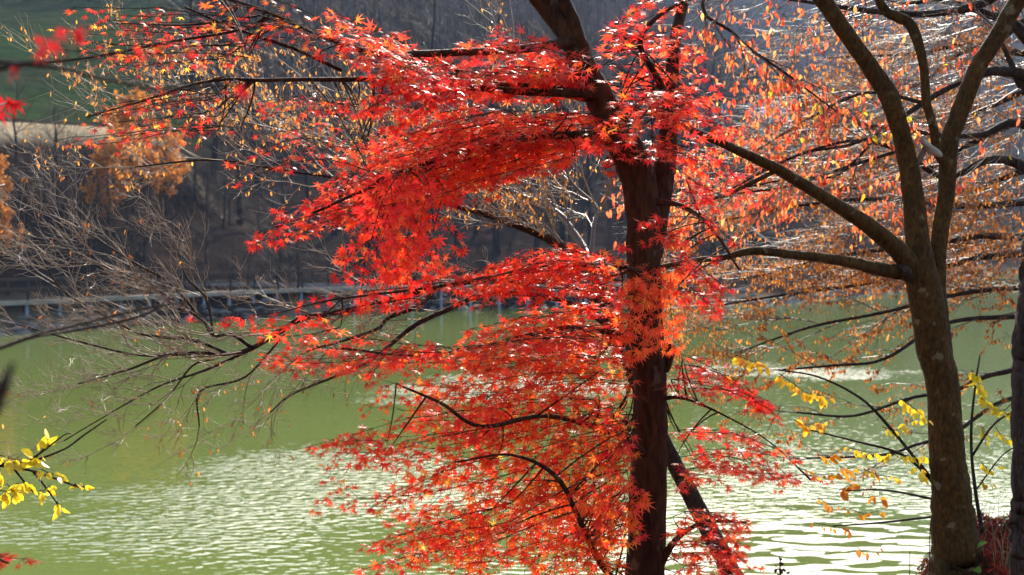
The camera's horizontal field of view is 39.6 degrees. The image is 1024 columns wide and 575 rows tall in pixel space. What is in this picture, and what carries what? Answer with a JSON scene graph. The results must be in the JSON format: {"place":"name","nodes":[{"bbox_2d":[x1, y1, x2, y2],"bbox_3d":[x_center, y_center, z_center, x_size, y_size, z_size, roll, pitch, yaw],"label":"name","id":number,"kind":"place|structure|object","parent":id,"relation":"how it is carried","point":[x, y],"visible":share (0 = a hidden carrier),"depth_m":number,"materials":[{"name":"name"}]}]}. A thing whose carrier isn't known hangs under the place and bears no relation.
{"place":"outdoors","nodes":[
{"label":"outdoors","id":0,"kind":"place"},
{"bbox_2d":[0,273,1018,574],"bbox_3d":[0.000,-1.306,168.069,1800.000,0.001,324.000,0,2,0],"label":"water","id":1,"kind":"structure","parent":0,"point":[242,505],"depth_m":32.00,"materials":[{"name":"green liquid"}]},
{"bbox_2d":[0,0,1023,574],"bbox_3d":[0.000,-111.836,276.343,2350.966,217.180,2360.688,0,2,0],"label":"ground","id":2,"kind":"structure","parent":0,"point":[40,18],"depth_m":122.46,"materials":[{"name":"soil"}]},
{"bbox_2d":[0,153,15,200],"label":"larch tree","id":3,"kind":"object","parent":2,"relation":"on","point":[2,162],"visible":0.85,"depth_m":79.56,"materials":[{"name":"orange plant"}]},
{"bbox_2d":[0,132,18,183],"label":"tree","id":4,"kind":"object","parent":2,"relation":"on","point":[8,164],"visible":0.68,"depth_m":83.39,"materials":[{"name":"brown plant"}]},
{"bbox_2d":[0,202,23,263],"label":"larch tree","id":5,"kind":"object","parent":2,"relation":"on","point":[6,212],"visible":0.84,"depth_m":76.75,"materials":[{"name":"orange plant"}]},
{"bbox_2d":[7,214,40,267],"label":"tree","id":6,"kind":"object","parent":2,"relation":"on","point":[16,227],"visible":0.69,"depth_m":77.26,"materials":[{"name":"brown plant"}]},
{"bbox_2d":[0,65,51,163],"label":"tree","id":7,"kind":"object","parent":2,"relation":"on","point":[15,136],"visible":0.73,"depth_m":89.33,"materials":[{"name":"brown plant"}]},
{"bbox_2d":[0,157,52,242],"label":"tree","id":8,"kind":"object","parent":2,"relation":"on","point":[20,215],"visible":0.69,"depth_m":80.01,"materials":[{"name":"brown plant"}]},
{"bbox_2d":[0,137,54,219],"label":"tree","id":9,"kind":"object","parent":2,"relation":"on","point":[29,159],"visible":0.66,"depth_m":82.88,"materials":[{"name":"brown plant"}]},
{"bbox_2d":[0,129,76,233],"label":"tree","id":10,"kind":"object","parent":2,"relation":"on","point":[27,211],"visible":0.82,"depth_m":81.08,"materials":[{"name":"brown plant"}]},
{"bbox_2d":[15,146,63,208],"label":"tree","id":11,"kind":"object","parent":2,"relation":"on","point":[55,157],"visible":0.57,"depth_m":85.24,"materials":[{"name":"brown plant"}]},
{"bbox_2d":[19,143,78,220],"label":"tree","id":12,"kind":"object","parent":2,"relation":"on","point":[43,199],"visible":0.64,"depth_m":83.84,"materials":[{"name":"brown plant"}]},
{"bbox_2d":[0,419,106,520],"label":"yellow shrub","id":13,"kind":"object","parent":2,"relation":"on","point":[22,465],"visible":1,"depth_m":6.03,"materials":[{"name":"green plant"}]},
{"bbox_2d":[20,98,91,181],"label":"tree","id":14,"kind":"object","parent":2,"relation":"on","point":[49,135],"visible":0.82,"depth_m":89.96,"materials":[{"name":"brown plant"}]},
{"bbox_2d":[33,146,78,214],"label":"tree","id":15,"kind":"object","parent":2,"relation":"on","point":[58,206],"visible":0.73,"depth_m":85.42,"materials":[{"name":"plant"}]},
{"bbox_2d":[19,83,95,180],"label":"tree","id":16,"kind":"object","parent":2,"relation":"on","point":[56,133],"visible":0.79,"depth_m":89.95,"materials":[{"name":"brown plant"}]},
{"bbox_2d":[37,115,113,210],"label":"tree","id":17,"kind":"object","parent":2,"relation":"on","point":[65,199],"visible":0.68,"depth_m":86.44,"materials":[{"name":"brown plant"}]},
{"bbox_2d":[47,127,105,214],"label":"tree","id":18,"kind":"object","parent":2,"relation":"on","point":[80,197],"visible":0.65,"depth_m":86.16,"materials":[{"name":"brown plant"}]},
{"bbox_2d":[39,150,128,252],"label":"tree","id":19,"kind":"object","parent":2,"relation":"on","point":[95,216],"visible":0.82,"depth_m":82.31,"materials":[{"name":"plant"}]},
{"bbox_2d":[64,209,108,272],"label":"tree","id":20,"kind":"object","parent":2,"relation":"on","point":[82,267],"visible":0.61,"depth_m":79.62,"materials":[{"name":"brown plant"}]},
{"bbox_2d":[49,132,129,215],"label":"tree","id":21,"kind":"object","parent":2,"relation":"on","point":[82,173],"visible":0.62,"depth_m":86.82,"materials":[{"name":"brown plant"}]},
{"bbox_2d":[56,137,130,228],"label":"tree","id":22,"kind":"object","parent":2,"relation":"on","point":[93,207],"visible":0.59,"depth_m":85.36,"materials":[{"name":"brown plant"}]},
{"bbox_2d":[73,137,114,199],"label":"tree","id":23,"kind":"object","parent":2,"relation":"on","point":[89,173],"visible":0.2,"depth_m":88.94,"materials":[{"name":"brown plant"}]},
{"bbox_2d":[79,138,134,238],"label":"larch tree","id":24,"kind":"object","parent":2,"relation":"on","point":[105,149],"visible":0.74,"depth_m":84.97,"materials":[{"name":"brown plant"}]},
{"bbox_2d":[47,148,167,278],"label":"tree","id":25,"kind":"object","parent":2,"relation":"on","point":[109,223],"visible":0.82,"depth_m":80.17,"materials":[{"name":"plant"}]},
{"bbox_2d":[0,25,252,569],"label":"young maple tree","id":26,"kind":"object","parent":2,"relation":"on","point":[7,374],"visible":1,"depth_m":2.09,"materials":[{"name":"red plant"}]},
{"bbox_2d":[98,213,154,288],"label":"tree","id":27,"kind":"object","parent":2,"relation":"on","point":[134,254],"visible":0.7,"depth_m":80.28,"materials":[{"name":"brown plant"}]},
{"bbox_2d":[89,87,167,220],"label":"larch tree","id":28,"kind":"object","parent":2,"relation":"on","point":[124,127],"visible":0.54,"depth_m":88.80,"materials":[{"name":"plant"}]},
{"bbox_2d":[112,215,149,265],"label":"tree","id":29,"kind":"object","parent":2,"relation":"on","point":[132,241],"visible":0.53,"depth_m":82.87,"materials":[{"name":"brown plant"}]},
{"bbox_2d":[115,188,150,235],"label":"tree","id":30,"kind":"object","parent":2,"relation":"on","point":[133,215],"visible":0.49,"depth_m":86.49,"materials":[{"name":"brown plant"}]},
{"bbox_2d":[113,123,160,200],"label":"tree","id":31,"kind":"object","parent":2,"relation":"on","point":[132,161],"visible":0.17,"depth_m":91.35,"materials":[{"name":"brown plant"}]},
{"bbox_2d":[119,193,160,260],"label":"tree","id":32,"kind":"object","parent":2,"relation":"on","point":[144,256],"visible":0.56,"depth_m":84.48,"materials":[{"name":"brown plant"}]},
{"bbox_2d":[126,169,180,235],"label":"tree","id":33,"kind":"object","parent":2,"relation":"on","point":[152,201],"visible":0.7,"depth_m":88.05,"materials":[{"name":"plant"}]},
{"bbox_2d":[103,47,204,151],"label":"tree","id":34,"kind":"object","parent":2,"relation":"on","point":[156,116],"visible":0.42,"depth_m":97.64,"materials":[{"name":"plant"}]},
{"bbox_2d":[143,140,190,201],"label":"tree","id":35,"kind":"object","parent":2,"relation":"on","point":[160,198],"visible":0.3,"depth_m":93.39,"materials":[{"name":"brown plant"}]},
{"bbox_2d":[144,115,191,217],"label":"larch tree","id":36,"kind":"object","parent":2,"relation":"on","point":[175,172],"visible":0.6,"depth_m":91.21,"materials":[{"name":"orange plant"}]},
{"bbox_2d":[157,156,205,207],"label":"tree","id":37,"kind":"object","parent":2,"relation":"on","point":[182,194],"visible":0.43,"depth_m":94.85,"materials":[{"name":"plant"}]},
{"bbox_2d":[145,0,225,138],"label":"bare tree","id":38,"kind":"object","parent":2,"relation":"on","point":[192,71],"visible":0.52,"depth_m":120.34,"materials":[{"name":"brown plant"}]},
{"bbox_2d":[175,135,211,200],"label":"tree","id":39,"kind":"object","parent":2,"relation":"on","point":[194,184],"visible":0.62,"depth_m":98.43,"materials":[{"name":"brown plant"}]},
{"bbox_2d":[179,147,222,203],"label":"tree","id":40,"kind":"object","parent":2,"relation":"on","point":[195,175],"visible":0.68,"depth_m":98.78,"materials":[{"name":"plant"}]},
{"bbox_2d":[175,197,228,263],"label":"tree","id":41,"kind":"object","parent":2,"relation":"on","point":[206,241],"visible":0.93,"depth_m":89.79,"materials":[{"name":"brown plant"}]},
{"bbox_2d":[188,149,225,206],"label":"tree","id":42,"kind":"object","parent":2,"relation":"on","point":[207,190],"visible":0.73,"depth_m":100.37,"materials":[{"name":"plant"}]},
{"bbox_2d":[189,161,234,218],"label":"tree","id":43,"kind":"object","parent":2,"relation":"on","point":[209,191],"visible":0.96,"depth_m":97.67,"materials":[{"name":"plant"}]},
{"bbox_2d":[163,0,266,178],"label":"bare tree","id":44,"kind":"object","parent":2,"relation":"on","point":[215,144],"visible":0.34,"depth_m":113.52,"materials":[{"name":"brown plant"}]},
{"bbox_2d":[197,138,263,228],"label":"tree","id":45,"kind":"object","parent":2,"relation":"on","point":[224,215],"visible":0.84,"depth_m":99.25,"materials":[{"name":"brown plant"}]},
{"bbox_2d":[208,162,254,226],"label":"tree","id":46,"kind":"object","parent":2,"relation":"on","point":[230,210],"visible":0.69,"depth_m":102.98,"materials":[{"name":"plant"}]},
{"bbox_2d":[119,281,360,294],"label":"guardrail","id":47,"kind":"object","parent":2,"relation":"on","point":[306,285],"visible":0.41,"depth_m":89.25,"materials":[{"name":"grey metal"}]},
{"bbox_2d":[206,2,275,225],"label":"bare tree","id":48,"kind":"object","parent":2,"relation":"on","point":[240,221],"visible":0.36,"depth_m":107.48,"materials":[{"name":"brown plant"}]},
{"bbox_2d":[226,227,275,294],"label":"tree","id":49,"kind":"object","parent":2,"relation":"on","point":[248,267],"visible":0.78,"depth_m":87.34,"materials":[{"name":"plant"}]},
{"bbox_2d":[221,0,285,190],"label":"bare tree","id":50,"kind":"object","parent":2,"relation":"on","point":[255,171],"visible":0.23,"depth_m":119.55,"materials":[{"name":"brown plant"}]},
{"bbox_2d":[237,181,277,249],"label":"tree","id":51,"kind":"object","parent":2,"relation":"on","point":[258,213],"visible":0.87,"depth_m":97.62,"materials":[{"name":"brown plant"}]},
{"bbox_2d":[244,174,289,229],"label":"tree","id":52,"kind":"object","parent":2,"relation":"on","point":[273,205],"visible":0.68,"depth_m":106.71,"materials":[{"name":"plant"}]},
{"bbox_2d":[232,180,308,275],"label":"tree","id":53,"kind":"object","parent":2,"relation":"on","point":[279,257],"visible":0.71,"depth_m":92.30,"materials":[{"name":"brown plant"}]},
{"bbox_2d":[239,156,302,235],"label":"tree","id":54,"kind":"object","parent":2,"relation":"on","point":[276,183],"visible":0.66,"depth_m":106.77,"materials":[{"name":"plant"}]},
{"bbox_2d":[256,247,297,297],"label":"tree","id":55,"kind":"object","parent":2,"relation":"on","point":[276,270],"visible":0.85,"depth_m":88.42,"materials":[{"name":"plant"}]},
{"bbox_2d":[257,176,307,235],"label":"tree","id":56,"kind":"object","parent":2,"relation":"on","point":[295,194],"visible":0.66,"depth_m":107.16,"materials":[{"name":"plant"}]},
{"bbox_2d":[249,36,328,223],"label":"bare tree","id":57,"kind":"object","parent":2,"relation":"on","point":[282,157],"visible":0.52,"depth_m":111.55,"materials":[{"name":"brown plant"}]},
{"bbox_2d":[242,190,338,297],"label":"tree","id":58,"kind":"object","parent":2,"relation":"on","point":[298,274],"visible":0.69,"depth_m":89.33,"materials":[{"name":"brown plant"}]},
{"bbox_2d":[269,242,311,282],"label":"tree","id":59,"kind":"object","parent":2,"relation":"on","point":[289,273],"visible":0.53,"depth_m":92.12,"materials":[{"name":"brown plant"}]},
{"bbox_2d":[279,29,341,200],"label":"bare tree","id":60,"kind":"object","parent":2,"relation":"on","point":[306,183],"visible":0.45,"depth_m":121.46,"materials":[{"name":"brown plant"}]},
{"bbox_2d":[0,267,626,314],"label":"boardwalk","id":61,"kind":"structure","parent":2,"relation":"on","point":[301,290],"depth_m":83.87,"materials":[{"name":"grey wood"}]},
{"bbox_2d":[292,15,362,235],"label":"bare tree","id":62,"kind":"object","parent":2,"relation":"on","point":[334,231],"visible":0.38,"depth_m":109.59,"materials":[{"name":"brown plant"}]},
{"bbox_2d":[303,0,382,218],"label":"bare tree","id":63,"kind":"object","parent":2,"relation":"on","point":[351,84],"visible":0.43,"depth_m":117.55,"materials":[{"name":"brown plant"}]},
{"bbox_2d":[337,141,379,233],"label":"tree","id":64,"kind":"object","parent":2,"relation":"on","point":[353,189],"visible":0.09,"depth_m":110.91,"materials":[{"name":"brown plant"}]},
{"bbox_2d":[325,17,413,250],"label":"bare tree","id":65,"kind":"object","parent":2,"relation":"on","point":[368,243],"visible":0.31,"depth_m":105.63,"materials":[{"name":"plant"}]},
{"bbox_2d":[0,0,743,574],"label":"leaning tree","id":66,"kind":"object","parent":2,"relation":"on","point":[692,498],"visible":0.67,"depth_m":6.50,"materials":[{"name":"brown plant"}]},
{"bbox_2d":[345,2,424,165],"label":"bare tree","id":67,"kind":"object","parent":2,"relation":"on","point":[392,86],"visible":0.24,"depth_m":121.46,"materials":[{"name":"brown plant"}]},
{"bbox_2d":[382,32,430,220],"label":"bare tree","id":68,"kind":"object","parent":2,"relation":"on","point":[416,113],"visible":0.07,"depth_m":111.60,"materials":[{"name":"brown plant"}]},
{"bbox_2d":[378,208,457,279],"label":"tree","id":69,"kind":"object","parent":2,"relation":"on","point":[427,246],"visible":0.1,"depth_m":99.17,"materials":[{"name":"red plant"}]},
{"bbox_2d":[372,0,497,220],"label":"bare tree","id":70,"kind":"object","parent":2,"relation":"on","point":[431,48],"visible":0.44,"depth_m":119.22,"materials":[{"name":"brown plant"}]},
{"bbox_2d":[46,0,835,574],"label":"red maple tree","id":71,"kind":"object","parent":2,"relation":"on","point":[404,190],"visible":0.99,"depth_m":5.97,"materials":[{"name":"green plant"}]},
{"bbox_2d":[434,67,474,256],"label":"bare tree","id":72,"kind":"object","parent":2,"relation":"on","point":[455,242],"visible":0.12,"depth_m":107.81,"materials":[{"name":"brown plant"}]},
{"bbox_2d":[443,244,466,279],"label":"tree","id":73,"kind":"object","parent":2,"relation":"on","point":[451,260],"visible":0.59,"depth_m":98.29,"materials":[{"name":"brown plant"}]},
{"bbox_2d":[441,188,479,223],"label":"tree","id":74,"kind":"object","parent":2,"relation":"on","point":[460,210],"visible":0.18,"depth_m":119.60,"materials":[{"name":"plant"}]},
{"bbox_2d":[436,23,491,233],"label":"bare tree","id":75,"kind":"object","parent":2,"relation":"on","point":[475,231],"visible":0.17,"depth_m":115.72,"materials":[{"name":"brown plant"}]},
{"bbox_2d":[0,271,992,334],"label":"rubble","id":76,"kind":"object","parent":2,"relation":"on","point":[222,312],"visible":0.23,"depth_m":84.87,"materials":[{"name":"stone"}]},
{"bbox_2d":[438,0,564,253],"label":"bare tree","id":77,"kind":"object","parent":2,"relation":"on","point":[496,241],"visible":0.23,"depth_m":110.45,"materials":[{"name":"brown plant"}]},
{"bbox_2d":[478,10,530,220],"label":"bare tree","id":78,"kind":"object","parent":2,"relation":"on","point":[515,203],"visible":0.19,"depth_m":124.64,"materials":[{"name":"brown plant"}]},
{"bbox_2d":[493,25,560,252],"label":"bare tree","id":79,"kind":"object","parent":2,"relation":"on","point":[536,245],"visible":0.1,"depth_m":111.74,"materials":[{"name":"brown plant"}]},
{"bbox_2d":[501,5,586,238],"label":"bare tree","id":80,"kind":"object","parent":2,"relation":"on","point":[562,233],"visible":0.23,"depth_m":117.42,"materials":[{"name":"brown plant"}]},
{"bbox_2d":[555,187,584,240],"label":"tree branches","id":81,"kind":"object","parent":2,"relation":"on","point":[568,233],"visible":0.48,"depth_m":116.94,"materials":[{"name":"plant"}]},
{"bbox_2d":[148,0,1023,250],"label":"woods","id":82,"kind":"object","parent":2,"relation":"on","point":[441,40],"visible":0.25,"depth_m":166.93,"materials":[{"name":"plant"}]},
{"bbox_2d":[557,101,615,247],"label":"bare tree","id":83,"kind":"object","parent":2,"relation":"on","point":[589,181],"visible":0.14,"depth_m":112.64,"materials":[{"name":"plant"}]},
{"bbox_2d":[673,67,715,257],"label":"bare tree","id":84,"kind":"object","parent":2,"relation":"on","point":[681,147],"visible":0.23,"depth_m":118.01,"materials":[{"name":"brown plant"}]},
{"bbox_2d":[689,219,713,256],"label":"thicket tree","id":85,"kind":"object","parent":2,"relation":"on","point":[698,250],"visible":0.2,"depth_m":114.94,"materials":[{"name":"brown plant"}]},
{"bbox_2d":[684,16,746,238],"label":"bare tree","id":86,"kind":"object","parent":2,"relation":"on","point":[711,80],"visible":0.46,"depth_m":127.84,"materials":[{"name":"brown plant"}]},
{"bbox_2d":[695,177,738,243],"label":"thicket tree","id":87,"kind":"object","parent":2,"relation":"on","point":[715,223],"visible":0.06,"depth_m":125.81,"materials":[{"name":"brown plant"}]},
{"bbox_2d":[691,197,744,270],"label":"thicket tree","id":88,"kind":"object","parent":2,"relation":"on","point":[722,239],"visible":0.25,"depth_m":113.77,"materials":[{"name":"brown plant"}]},
{"bbox_2d":[688,103,789,162],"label":"leaves","id":89,"kind":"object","parent":2,"relation":"on","point":[752,116],"depth_m":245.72,"materials":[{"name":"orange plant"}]},
{"bbox_2d":[736,245,758,283],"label":"thicket tree","id":90,"kind":"object","parent":2,"relation":"on","point":[746,281],"visible":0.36,"depth_m":107.73,"materials":[{"name":"brown plant"}]},
{"bbox_2d":[715,8,807,241],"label":"bare tree","id":91,"kind":"object","parent":2,"relation":"on","point":[754,239],"visible":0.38,"depth_m":134.51,"materials":[{"name":"plant"}]},
{"bbox_2d":[746,206,804,278],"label":"thicket tree","id":92,"kind":"object","parent":2,"relation":"on","point":[781,236],"visible":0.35,"depth_m":113.78,"materials":[{"name":"plant"}]},
{"bbox_2d":[774,555,789,574],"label":"dry stalk","id":93,"kind":"object","parent":2,"relation":"on","point":[779,567],"visible":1,"depth_m":6.25,"materials":[{"name":"white plant"}]},
{"bbox_2d":[586,0,1023,574],"bbox_3d":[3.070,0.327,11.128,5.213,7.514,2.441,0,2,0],"label":"hornbeam tree","id":94,"kind":"object","parent":2,"relation":"on","point":[975,206],"visible":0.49,"depth_m":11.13,"materials":[{"name":"orange plant"}]},
{"bbox_2d":[598,0,1023,250],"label":"beech tree","id":95,"kind":"object","parent":2,"relation":"on","point":[978,11],"visible":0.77,"depth_m":8.97,"materials":[{"name":"orange plant"}]},
{"bbox_2d":[732,355,932,560],"bbox_3d":[1.954,1.019,7.632,1.502,1.333,0.535,-1,2,-26],"label":"sapling","id":96,"kind":"object","parent":2,"relation":"on","point":[924,475],"visible":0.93,"depth_m":7.52,"materials":[{"name":"yellow plant"}]},
{"bbox_2d":[922,529,932,574],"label":"seedling","id":97,"kind":"object","parent":2,"relation":"on","point":[929,555],"visible":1,"depth_m":7.63,"materials":[{"name":"green plant"}]},
{"bbox_2d":[907,492,1010,574],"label":"red shrub","id":98,"kind":"object","parent":2,"relation":"on","point":[995,523],"visible":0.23,"depth_m":8.11,"materials":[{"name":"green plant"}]},
{"bbox_2d":[972,541,986,574],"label":"seedling","id":99,"kind":"object","parent":2,"relation":"on","point":[978,568],"visible":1,"depth_m":7.62,"materials":[{"name":"green plant"}]},
{"bbox_2d":[966,355,1012,538],"bbox_3d":[2.843,1.040,8.244,0.425,1.297,0.111,0,2,0],"label":"sapling","id":100,"kind":"object","parent":2,"relation":"on","point":[983,393],"visible":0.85,"depth_m":8.23,"materials":[{"name":"yellow plant"}]},
{"bbox_2d":[1008,236,1023,574],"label":"rough barked tree","id":101,"kind":"object","parent":2,"relation":"on","point":[1016,540],"visible":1,"depth_m":5.59,"materials":[{"name":"brown plant"}]}
]}

